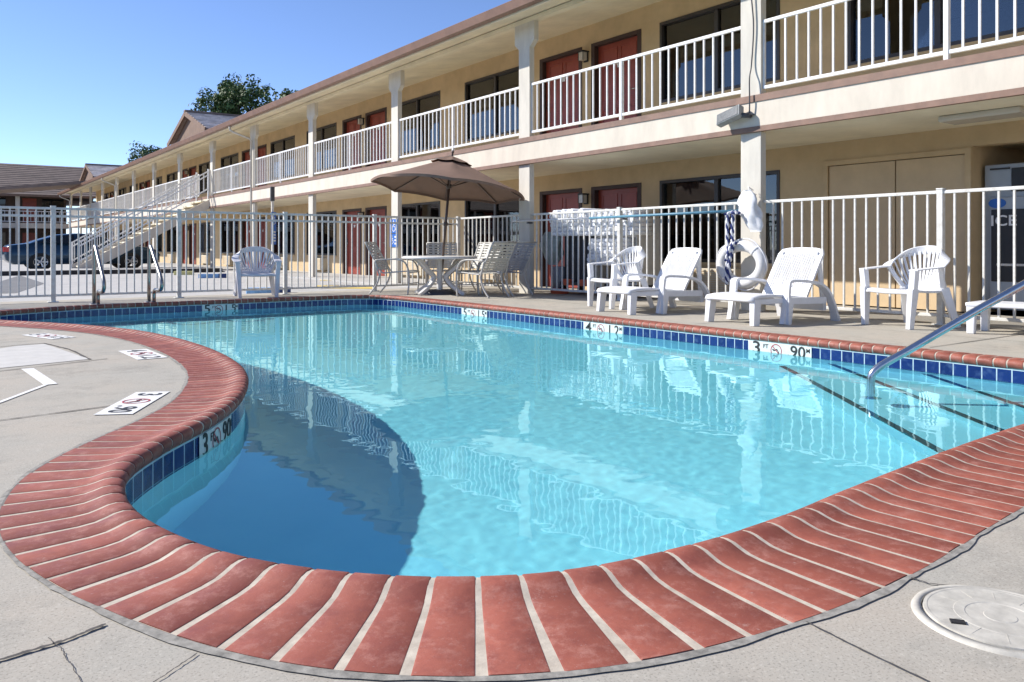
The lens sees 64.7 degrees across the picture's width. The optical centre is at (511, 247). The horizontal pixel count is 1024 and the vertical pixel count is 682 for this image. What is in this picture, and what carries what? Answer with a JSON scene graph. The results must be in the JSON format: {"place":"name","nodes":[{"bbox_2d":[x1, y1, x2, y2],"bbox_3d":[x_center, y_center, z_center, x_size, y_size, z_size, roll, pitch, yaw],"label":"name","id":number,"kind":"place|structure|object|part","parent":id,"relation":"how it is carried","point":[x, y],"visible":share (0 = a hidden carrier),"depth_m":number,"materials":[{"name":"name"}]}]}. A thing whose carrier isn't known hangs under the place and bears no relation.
{"place":"outdoors","nodes":[
{"label":"outdoors","id":0,"kind":"place"},
{"bbox_2d":[2,233,159,268],"bbox_3d":[-17.188,0.150,32.360,5.484,1.440,2.172,0,0,-36],"label":"parked car","id":1,"kind":"object","parent":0,"point":[23,253],"visible":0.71,"depth_m":31.05,"materials":[{"name":"blue metal"}]},
{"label":"side window","id":2,"kind":"part","parent":1,"relation":"part of","materials":[{"name":"black glass"}]},
{"bbox_2d":[0,260,411,301],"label":"parking lot","id":3,"kind":"structure","parent":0,"point":[74,283],"depth_m":19.17,"materials":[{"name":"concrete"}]},
{"bbox_2d":[2,276,43,292],"bbox_3d":[-13.889,0.866,19.413,4.468,0.001,11.486,0,0,-36],"label":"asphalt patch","id":4,"kind":"object","parent":3,"relation":"on","point":[14,284],"visible":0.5,"depth_m":19.09,"materials":[{"name":"grey asphalt"}]},
{"bbox_2d":[0,181,84,193],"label":"porch canopy","id":5,"kind":"object","parent":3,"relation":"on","point":[35,187],"visible":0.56,"depth_m":53.35,"materials":[{"name":"brown"}]},
{"bbox_2d":[0,163,95,246],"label":"motel wing","id":6,"kind":"structure","parent":3,"relation":"on","point":[17,174],"depth_m":67.40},
{"bbox_2d":[0,198,4,213],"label":"window","id":7,"kind":"structure","parent":6,"relation":"in","point":[2,200],"depth_m":66.08,"materials":[{"name":"black glass"}]},
{"bbox_2d":[2,233,4,246],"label":"window","id":8,"kind":"structure","parent":6,"relation":"in","point":[3,234],"depth_m":66.13,"materials":[{"name":"black glass"}]},
{"bbox_2d":[22,233,34,242],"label":"door","id":9,"kind":"structure","parent":6,"relation":"in","point":[31,236],"depth_m":67.15,"materials":[{"name":"red paint"}]},
{"bbox_2d":[22,198,35,222],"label":"door","id":10,"kind":"structure","parent":6,"relation":"in","point":[26,202],"depth_m":67.15,"materials":[{"name":"red paint"}]},
{"bbox_2d":[42,199,63,214],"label":"window","id":11,"kind":"structure","parent":6,"relation":"in","point":[45,202],"depth_m":68.21,"materials":[{"name":"black glass"}]},
{"bbox_2d":[2,267,222,275],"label":"kerb","id":12,"kind":"structure","parent":3,"relation":"on","point":[14,272],"depth_m":27.21,"materials":[{"name":"concrete"}]},
{"bbox_2d":[71,169,208,267],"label":"staircase","id":13,"kind":"structure","parent":3,"relation":"on","point":[202,206],"depth_m":30.92,"materials":[{"name":"white metal"}]},
{"bbox_2d":[174,271,191,274],"bbox_3d":[-10.557,0.810,26.031,0.600,0.120,0.193,0,0,-9],"label":"wheel stop","id":14,"kind":"object","parent":3,"relation":"on","point":[183,272],"visible":0.68,"depth_m":25.96,"materials":[{"name":"yellow concrete"}]},
{"bbox_2d":[198,274,226,277],"bbox_3d":[-8.632,0.808,23.309,0.754,0.124,0.208,0,0,-15],"label":"wheel stop","id":15,"kind":"object","parent":3,"relation":"on","point":[211,275],"visible":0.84,"depth_m":23.23,"materials":[{"name":"blue concrete"}]},
{"bbox_2d":[246,287,290,293],"bbox_3d":[-4.611,0.808,15.314,0.804,0.124,0.208,0,0,-20],"label":"wheel stop","id":16,"kind":"object","parent":3,"relation":"on","point":[261,291],"visible":0.48,"depth_m":15.20,"materials":[{"name":"blue concrete"}]},
{"bbox_2d":[270,187,275,263],"bbox_3d":[-5.687,-0.290,19.205,0.106,2.320,0.319,0,0,9],"label":"signpost","id":17,"kind":"object","parent":3,"relation":"on","point":[272,194],"visible":0.43,"depth_m":19.18,"materials":[{"name":"metal"}]},
{"bbox_2d":[317,280,371,288],"bbox_3d":[-3.885,0.864,19.769,1.707,0.001,5.844,0,0,-12],"label":"yellow paint marking","id":18,"kind":"object","parent":3,"relation":"on","point":[349,287],"visible":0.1,"depth_m":17.60,"materials":[{"name":"yellow paint"}]},
{"bbox_2d":[0,0,510,233],"label":"sky","id":19,"kind":"structure","parent":0,"point":[81,81],"materials":[{"name":"blue"}]},
{"bbox_2d":[143,262,515,287],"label":"walkway","id":20,"kind":"structure","parent":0,"point":[319,275],"depth_m":23.09,"materials":[{"name":"concrete"}]},
{"bbox_2d":[0,285,1023,681],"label":"pool deck","id":21,"kind":"structure","parent":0,"point":[56,395],"depth_m":2.06,"materials":[{"name":"concrete"}]},
{"bbox_2d":[90,244,105,303],"bbox_3d":[-6.082,0.400,11.902,0.140,0.901,0.959,0,0,-36],"label":"grab rail","id":22,"kind":"object","parent":21,"relation":"on","point":[95,293],"visible":0.98,"depth_m":12.03,"materials":[{"name":"metal"}]},
{"bbox_2d":[145,245,163,301],"bbox_3d":[-5.446,0.400,12.336,0.140,0.901,0.959,0,0,-36],"label":"grab rail","id":23,"kind":"object","parent":21,"relation":"on","point":[150,251],"visible":0.94,"depth_m":12.48,"materials":[{"name":"metal"}]},
{"bbox_2d":[0,206,459,302],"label":"pool fence","id":24,"kind":"object","parent":21,"relation":"on","point":[53,295],"visible":0.9,"depth_m":13.99,"materials":[{"name":"metal"}]},
{"bbox_2d":[232,246,281,297],"bbox_3d":[-4.448,0.414,14.079,0.811,0.882,0.717,0,0,-23],"label":"plastic armchair","id":25,"kind":"object","parent":21,"relation":"on","point":[255,271],"visible":1,"depth_m":14.23,"materials":[{"name":"white plastic"}]},
{"bbox_2d":[364,242,419,294],"bbox_3d":[-2.218,0.373,15.006,0.883,0.970,0.692,0,0,8],"label":"strap chair","id":26,"kind":"object","parent":21,"relation":"on","point":[381,260],"visible":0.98,"depth_m":14.94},
{"bbox_2d":[402,256,476,295],"bbox_3d":[-1.324,0.504,14.827,1.391,0.709,1.391,0,0,34],"label":"patio table","id":27,"kind":"object","parent":21,"relation":"on","point":[440,277],"visible":0.95,"depth_m":14.62,"materials":[{"name":"plastic"}]},
{"bbox_2d":[425,242,462,289],"bbox_3d":[-1.369,0.373,16.074,0.692,0.970,0.883,0,0,-9],"label":"strap chair","id":28,"kind":"object","parent":21,"relation":"on","point":[431,263],"visible":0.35,"depth_m":16.35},
{"bbox_2d":[371,150,524,294],"bbox_3d":[-1.162,-0.474,14.822,2.705,2.647,2.726,0,0,-36],"label":"patio umbrella","id":29,"kind":"object","parent":21,"relation":"on","point":[449,178],"visible":0.98,"depth_m":15.07,"materials":[{"name":"fabric"}]},
{"bbox_2d":[450,242,501,292],"bbox_3d":[-0.666,0.373,15.646,0.692,0.970,0.883,0,0,37],"label":"strap chair","id":30,"kind":"object","parent":21,"relation":"on","point":[480,254],"visible":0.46,"depth_m":15.91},
{"bbox_2d":[455,241,516,297],"bbox_3d":[-0.442,0.373,14.090,0.883,0.970,0.692,0,0,40],"label":"strap chair","id":31,"kind":"object","parent":21,"relation":"on","point":[490,266],"visible":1,"depth_m":13.95,"materials":[{"name":"beige plastic"}]},
{"bbox_2d":[460,214,518,287],"bbox_3d":[-0.450,0.065,16.111,0.034,1.396,2.140,0,0,-36],"label":"pool fence","id":32,"kind":"object","parent":21,"relation":"on","point":[493,217],"visible":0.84,"depth_m":16.10,"materials":[{"name":"metal"}]},
{"bbox_2d":[477,241,536,296],"bbox_3d":[-0.089,0.373,14.553,0.883,0.970,0.692,0,0,41],"label":"strap chair","id":33,"kind":"object","parent":21,"relation":"on","point":[520,262],"visible":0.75,"depth_m":14.45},
{"bbox_2d":[0,295,1023,681],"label":"swimming pool","id":34,"kind":"structure","parent":21,"relation":"in","point":[76,525],"depth_m":2.13,"materials":[{"name":"red brick"}]},
{"bbox_2d":[29,305,1023,577],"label":"water","id":35,"kind":"structure","parent":34,"relation":"in","point":[387,439],"depth_m":4.21,"materials":[{"name":"blue liquid"}]},
{"bbox_2d":[867,280,1023,394],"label":"stair handrail","id":36,"kind":"object","parent":34,"relation":"attached to","point":[875,370],"visible":0.82,"depth_m":5.39,"materials":[{"name":"metal"}]},
{"bbox_2d":[551,266,568,293],"bbox_3d":[0.889,0.600,15.092,0.340,0.500,0.340,0,0,-36],"label":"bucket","id":37,"kind":"object","parent":21,"relation":"on","point":[559,280],"visible":0.59,"depth_m":14.97,"materials":[{"name":"grey"}]},
{"bbox_2d":[560,218,659,296],"bbox_3d":[1.634,0.172,14.354,0.645,1.345,2.130,0,0,-36],"label":"laundry cart","id":38,"kind":"object","parent":21,"relation":"on","point":[650,254],"visible":0.27,"depth_m":14.23,"materials":[{"name":"metal"}]},
{"bbox_2d":[539,232,563,264],"bbox_3d":[0.759,0.010,15.212,0.306,0.620,0.607,0,0,-36],"label":"laundry sack","id":39,"kind":"object","parent":38,"relation":"hanging from","point":[549,247],"visible":0.64,"depth_m":15.09,"materials":[{"name":"grey fabric"}]},
{"bbox_2d":[549,208,603,235],"bbox_3d":[1.207,-0.451,14.560,0.649,0.489,0.956,0,0,-36],"label":"linen pile","id":40,"kind":"object","parent":38,"relation":"on","point":[570,224],"visible":0.42,"depth_m":14.40,"materials":[{"name":"white fabric"}]},
{"bbox_2d":[587,238,635,265],"bbox_3d":[1.751,0.069,13.839,0.548,0.473,0.834,0,0,-36],"label":"towel pile","id":41,"kind":"object","parent":38,"relation":"on","point":[604,249],"visible":0.52,"depth_m":13.76,"materials":[{"name":"fabric"}]},
{"bbox_2d":[585,209,652,235],"bbox_3d":[1.780,-0.430,13.767,0.546,0.462,1.171,0,0,-36],"label":"towel pile","id":42,"kind":"object","parent":38,"relation":"on","point":[629,226],"visible":0.48,"depth_m":13.48,"materials":[{"name":"fabric"}]},
{"bbox_2d":[587,246,653,308],"bbox_3d":[1.558,0.414,11.619,0.717,0.882,0.811,0,0,-24],"label":"plastic armchair","id":43,"kind":"object","parent":21,"relation":"on","point":[637,261],"visible":0.92,"depth_m":11.68,"materials":[{"name":"white plastic"}]},
{"bbox_2d":[531,202,740,302],"bbox_3d":[1.773,0.097,13.029,0.120,1.507,4.800,0,0,-36],"label":"pool fence","id":44,"kind":"object","parent":21,"relation":"on","point":[619,210],"visible":0.73,"depth_m":13.05,"materials":[{"name":"metal"}]},
{"bbox_2d":[512,209,739,223],"bbox_3d":[1.656,-0.486,13.062,0.110,0.082,5.550,0,0,-36],"label":"pool pole","id":45,"kind":"object","parent":44,"relation":"hanging from","point":[623,217],"visible":0.77,"depth_m":12.66,"materials":[{"name":"metal"}]},
{"bbox_2d":[724,210,740,284],"bbox_3d":[2.952,-0.002,10.825,0.162,1.006,0.229,0,0,-36],"label":"rescue rope","id":46,"kind":"object","parent":44,"relation":"hanging from","point":[730,248],"visible":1,"depth_m":10.82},
{"bbox_2d":[716,238,767,290],"bbox_3d":[3.065,0.220,10.793,0.161,0.700,0.836,0,0,-36],"label":"life ring","id":47,"kind":"object","parent":44,"relation":"hanging from","point":[754,249],"visible":0.79,"depth_m":10.64,"materials":[{"name":"plastic"}]},
{"bbox_2d":[596,247,715,314],"bbox_3d":[1.904,0.426,10.850,1.397,0.864,0.878,0,0,-30],"label":"sun lounger","id":48,"kind":"object","parent":21,"relation":"on","point":[666,287],"visible":0.96,"depth_m":10.81,"materials":[{"name":"white plastic"}]},
{"bbox_2d":[705,247,840,325],"bbox_3d":[2.994,0.426,9.389,1.397,0.864,0.878,0,0,-32],"label":"sun lounger","id":49,"kind":"object","parent":21,"relation":"on","point":[784,296],"visible":1,"depth_m":9.39,"materials":[{"name":"white plastic"}]},
{"bbox_2d":[763,186,1023,324],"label":"pool fence","id":50,"kind":"object","parent":21,"relation":"on","point":[940,315],"visible":0.73,"depth_m":9.05,"materials":[{"name":"metal"}]},
{"bbox_2d":[859,245,960,329],"bbox_3d":[4.327,0.414,8.805,0.717,0.882,0.811,0,0,-22],"label":"plastic armchair","id":51,"kind":"object","parent":21,"relation":"on","point":[918,281],"visible":0.99,"depth_m":8.84,"materials":[{"name":"white plastic"}]},
{"bbox_2d":[911,585,1023,658],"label":"skimmer lid","id":52,"kind":"object","parent":21,"relation":"on","point":[988,619],"visible":1,"depth_m":1.85,"materials":[{"name":"plastic"}]},
{"bbox_2d":[965,300,1023,333],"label":"side table","id":53,"kind":"object","parent":21,"relation":"on","point":[984,322],"visible":0.71,"depth_m":7.99,"materials":[{"name":"white plastic"}]},
{"bbox_2d":[262,268,1023,316],"bbox_3d":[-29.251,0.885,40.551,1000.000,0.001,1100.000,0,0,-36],"label":"ground","id":54,"kind":"structure","parent":0,"point":[1010,313],"depth_m":11.24,"materials":[{"name":"concrete"}]},
{"bbox_2d":[126,140,161,162],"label":"tree","id":55,"kind":"object","parent":54,"relation":"on","point":[143,152],"visible":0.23,"depth_m":89.60,"materials":[{"name":"green plant"}]},
{"bbox_2d":[188,72,270,114],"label":"tree","id":56,"kind":"object","parent":54,"relation":"on","point":[230,97],"visible":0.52,"depth_m":63.55,"materials":[{"name":"green plant"}]},
{"bbox_2d":[255,87,298,108],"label":"tree","id":57,"kind":"object","parent":54,"relation":"on","point":[284,94],"visible":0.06,"depth_m":58.51,"materials":[{"name":"green plant"}]},
{"bbox_2d":[57,0,1023,311],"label":"motel building","id":58,"kind":"structure","parent":54,"relation":"on","point":[545,106],"depth_m":14.41,"materials":[{"name":"beige paint"}]},
{"bbox_2d":[104,192,108,199],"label":"window","id":59,"kind":"structure","parent":58,"relation":"in","point":[106,196],"depth_m":61.40,"materials":[{"name":"glass"}]},
{"bbox_2d":[119,187,125,208],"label":"window","id":60,"kind":"structure","parent":58,"relation":"in","point":[122,191],"depth_m":56.60,"materials":[{"name":"glass"}]},
{"bbox_2d":[129,184,137,207],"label":"window","id":61,"kind":"structure","parent":58,"relation":"in","point":[130,187],"depth_m":53.80,"materials":[{"name":"glass"}]},
{"bbox_2d":[145,180,149,207],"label":"door","id":62,"kind":"structure","parent":58,"relation":"in","point":[147,183],"depth_m":50.06,"materials":[{"name":"red paint"}]},
{"bbox_2d":[151,176,161,204],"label":"window","id":63,"kind":"structure","parent":58,"relation":"in","point":[159,179],"depth_m":47.51,"materials":[{"name":"glass"}]},
{"bbox_2d":[158,234,161,260],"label":"window","id":64,"kind":"structure","parent":58,"relation":"in","point":[159,236],"depth_m":47.11,"materials":[{"name":"glass"}]},
{"bbox_2d":[166,226,176,261],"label":"window","id":65,"kind":"structure","parent":58,"relation":"in","point":[174,228],"depth_m":44.55,"materials":[{"name":"glass"}]},
{"bbox_2d":[167,171,177,200],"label":"window","id":66,"kind":"structure","parent":58,"relation":"in","point":[173,176],"depth_m":44.96,"materials":[{"name":"glass"}]},
{"bbox_2d":[182,224,187,263],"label":"door","id":67,"kind":"structure","parent":58,"relation":"in","point":[183,231],"depth_m":43.00,"materials":[{"name":"red paint"}]},
{"bbox_2d":[182,168,187,200],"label":"door","id":68,"kind":"structure","parent":58,"relation":"in","point":[183,175],"depth_m":42.86,"materials":[{"name":"red paint"}]},
{"bbox_2d":[189,223,195,263],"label":"door","id":69,"kind":"structure","parent":58,"relation":"in","point":[190,225],"depth_m":41.66,"materials":[{"name":"red paint"}]},
{"bbox_2d":[189,166,195,198],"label":"door","id":70,"kind":"structure","parent":58,"relation":"in","point":[192,170],"depth_m":41.41,"materials":[{"name":"red paint"}]},
{"bbox_2d":[198,222,209,262],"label":"window","id":71,"kind":"structure","parent":58,"relation":"in","point":[203,225],"depth_m":39.45,"materials":[{"name":"glass"}]},
{"bbox_2d":[199,161,209,194],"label":"window","id":72,"kind":"structure","parent":58,"relation":"in","point":[203,167],"depth_m":39.59,"materials":[{"name":"glass"}]},
{"bbox_2d":[220,153,238,190],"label":"window","id":73,"kind":"structure","parent":58,"relation":"in","point":[232,159],"depth_m":36.43,"materials":[{"name":"glass"}]},
{"bbox_2d":[222,221,237,264],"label":"window","id":74,"kind":"structure","parent":58,"relation":"in","point":[224,223],"depth_m":36.11,"materials":[{"name":"glass"}]},
{"bbox_2d":[242,218,249,267],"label":"door","id":75,"kind":"structure","parent":58,"relation":"in","point":[244,223],"depth_m":34.60,"materials":[{"name":"red paint"}]},
{"bbox_2d":[242,149,249,189],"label":"door","id":76,"kind":"structure","parent":58,"relation":"in","point":[245,154],"depth_m":34.56,"materials":[{"name":"red paint"}]},
{"bbox_2d":[258,217,265,268],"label":"door","id":77,"kind":"structure","parent":58,"relation":"in","point":[263,223],"depth_m":32.73,"materials":[{"name":"red paint"}]},
{"bbox_2d":[258,144,266,186],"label":"door","id":78,"kind":"structure","parent":58,"relation":"in","point":[262,150],"depth_m":32.75,"materials":[{"name":"red paint"}]},
{"bbox_2d":[270,215,294,267],"bbox_3d":[-8.742,-0.240,30.710,0.288,1.980,2.620,0,0,-36],"label":"window","id":79,"kind":"structure","parent":58,"relation":"in","point":[289,216],"depth_m":30.36,"materials":[{"name":"glass"}]},
{"bbox_2d":[270,135,294,180],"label":"window","id":80,"kind":"structure","parent":58,"relation":"in","point":[287,143],"depth_m":30.71,"materials":[{"name":"glass"}]},
{"bbox_2d":[306,210,336,269],"bbox_3d":[-6.554,-0.240,27.676,0.288,1.980,2.620,0,0,-36],"label":"window","id":81,"kind":"structure","parent":58,"relation":"in","point":[325,218],"depth_m":27.45,"materials":[{"name":"glass"}]},
{"bbox_2d":[306,122,336,173],"bbox_3d":[-6.498,-3.365,27.717,0.150,1.530,2.620,0,0,-36],"label":"window","id":82,"kind":"structure","parent":58,"relation":"in","point":[328,131],"depth_m":27.53,"materials":[{"name":"glass"}]},
{"bbox_2d":[342,208,361,274],"bbox_3d":[-5.029,-0.190,25.721,0.162,2.080,1.415,0,0,-36],"label":"door","id":83,"kind":"structure","parent":58,"relation":"in","point":[349,211],"depth_m":25.81,"materials":[{"name":"red paint"}]},
{"bbox_2d":[342,115,361,170],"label":"door","id":84,"kind":"structure","parent":58,"relation":"in","point":[349,125],"depth_m":25.81,"materials":[{"name":"red paint"}]},
{"bbox_2d":[365,206,386,275],"bbox_3d":[-4.031,-0.190,24.339,0.162,2.080,1.415,0,0,-36],"label":"door","id":85,"kind":"structure","parent":58,"relation":"in","point":[381,210],"depth_m":24.40,"materials":[{"name":"red paint"}]},
{"bbox_2d":[365,107,386,166],"bbox_3d":[-4.031,-3.090,24.339,0.162,2.080,1.415,0,0,-36],"label":"door","id":86,"kind":"structure","parent":58,"relation":"in","point":[377,117],"depth_m":24.55,"materials":[{"name":"red paint"}]},
{"bbox_2d":[390,219,397,246],"bbox_3d":[-2.814,-0.350,19.252,0.009,0.660,0.400,0,0,-36],"label":"accessible sign","id":87,"kind":"object","parent":58,"relation":"attached to","point":[393,235],"visible":0.73,"depth_m":19.24,"materials":[{"name":"blue metal"}]},
{"bbox_2d":[402,201,439,275],"bbox_3d":[-2.657,-0.240,22.275,0.288,1.980,2.580,0,0,-36],"label":"window","id":88,"kind":"structure","parent":58,"relation":"in","point":[425,209],"depth_m":22.21,"materials":[{"name":"glass"}]},
{"bbox_2d":[402,91,439,155],"bbox_3d":[-2.601,-3.365,22.315,0.150,1.530,2.620,0,0,-36],"label":"window","id":89,"kind":"structure","parent":58,"relation":"in","point":[431,101],"depth_m":22.21,"materials":[{"name":"glass"}]},
{"bbox_2d":[464,66,518,143],"bbox_3d":[-0.384,-3.365,19.241,0.150,1.530,2.620,0,0,-36],"label":"window","id":90,"kind":"structure","parent":58,"relation":"in","point":[507,79],"depth_m":19.37,"materials":[{"name":"glass"}]},
{"bbox_2d":[465,201,518,279],"bbox_3d":[-0.440,-0.240,19.201,0.288,1.980,2.620,0,0,-36],"label":"window","id":91,"kind":"structure","parent":58,"relation":"in","point":[472,208],"depth_m":19.44,"materials":[{"name":"glass"}]},
{"bbox_2d":[540,188,581,287],"bbox_3d":[1.085,-0.190,17.246,0.162,2.080,1.415,0,0,-36],"label":"door","id":92,"kind":"structure","parent":58,"relation":"in","point":[550,201],"depth_m":17.57,"materials":[{"name":"red paint"}]},
{"bbox_2d":[540,47,581,134],"bbox_3d":[1.085,-3.090,17.246,0.162,2.080,1.415,0,0,-36],"label":"door","id":93,"kind":"structure","parent":58,"relation":"in","point":[565,62],"depth_m":17.33,"materials":[{"name":"red paint"}]},
{"bbox_2d":[591,183,640,289],"bbox_3d":[2.082,-0.190,15.863,0.162,2.080,1.415,0,0,-36],"label":"door","id":94,"kind":"structure","parent":58,"relation":"in","point":[621,195],"depth_m":15.92,"materials":[{"name":"red paint"}]},
{"bbox_2d":[591,29,640,124],"bbox_3d":[2.082,-3.090,15.863,0.162,2.080,1.415,0,0,-36],"label":"door","id":95,"kind":"structure","parent":58,"relation":"in","point":[628,44],"depth_m":15.93,"materials":[{"name":"red paint"}]},
{"bbox_2d":[658,0,780,105],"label":"window","id":96,"kind":"structure","parent":58,"relation":"in","point":[724,16],"depth_m":13.99,"materials":[{"name":"glass"}]},
{"bbox_2d":[660,170,780,291],"bbox_3d":[3.456,-0.240,13.800,0.288,1.980,2.620,0,0,-36],"label":"window","id":97,"kind":"structure","parent":58,"relation":"in","point":[720,188],"depth_m":13.94,"materials":[{"name":"black glass"}]},
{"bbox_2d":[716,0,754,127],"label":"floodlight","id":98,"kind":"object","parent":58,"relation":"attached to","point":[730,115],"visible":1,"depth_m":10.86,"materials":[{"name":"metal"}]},
{"bbox_2d":[737,186,763,231],"bbox_3d":[3.178,-0.514,10.753,0.209,0.608,0.409,0,0,-36],"label":"bag","id":99,"kind":"object","parent":58,"relation":"hanging from","point":[751,214],"visible":1,"depth_m":10.67,"materials":[{"name":"white plastic"}]},
{"bbox_2d":[823,148,971,311],"bbox_3d":[5.313,-0.220,11.283,0.080,2.140,2.115,0,0,-36],"label":"closet door","id":100,"kind":"structure","parent":58,"relation":"in","point":[949,172],"depth_m":11.28,"materials":[{"name":"beige paint"}]},
{"bbox_2d":[848,0,1023,68],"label":"window","id":101,"kind":"structure","parent":58,"relation":"in","point":[923,6],"depth_m":11.01,"materials":[{"name":"glass"}]},
{"bbox_2d":[938,106,1023,124],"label":"ceiling light","id":102,"kind":"object","parent":58,"relation":"attached to","point":[989,115],"visible":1,"depth_m":9.28,"materials":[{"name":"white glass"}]},
{"bbox_2d":[985,162,1023,310],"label":"ice machine","id":103,"kind":"object","parent":58,"relation":"in","point":[1004,175],"visible":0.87,"depth_m":10.28,"materials":[{"name":"black plastic"}]},
{"bbox_3d":[6.654,-0.030,9.719,0.015,0.920,1.680,0,0,-36],"label":"door panel","id":104,"kind":"part","parent":103,"relation":"part of","materials":[{"name":"black plastic"}]},
{"bbox_2d":[1011,167,1023,191],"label":"dispenser window","id":105,"kind":"structure","parent":103,"relation":"in","point":[1017,174],"depth_m":10.16,"materials":[{"name":"black plastic"}]}
]}

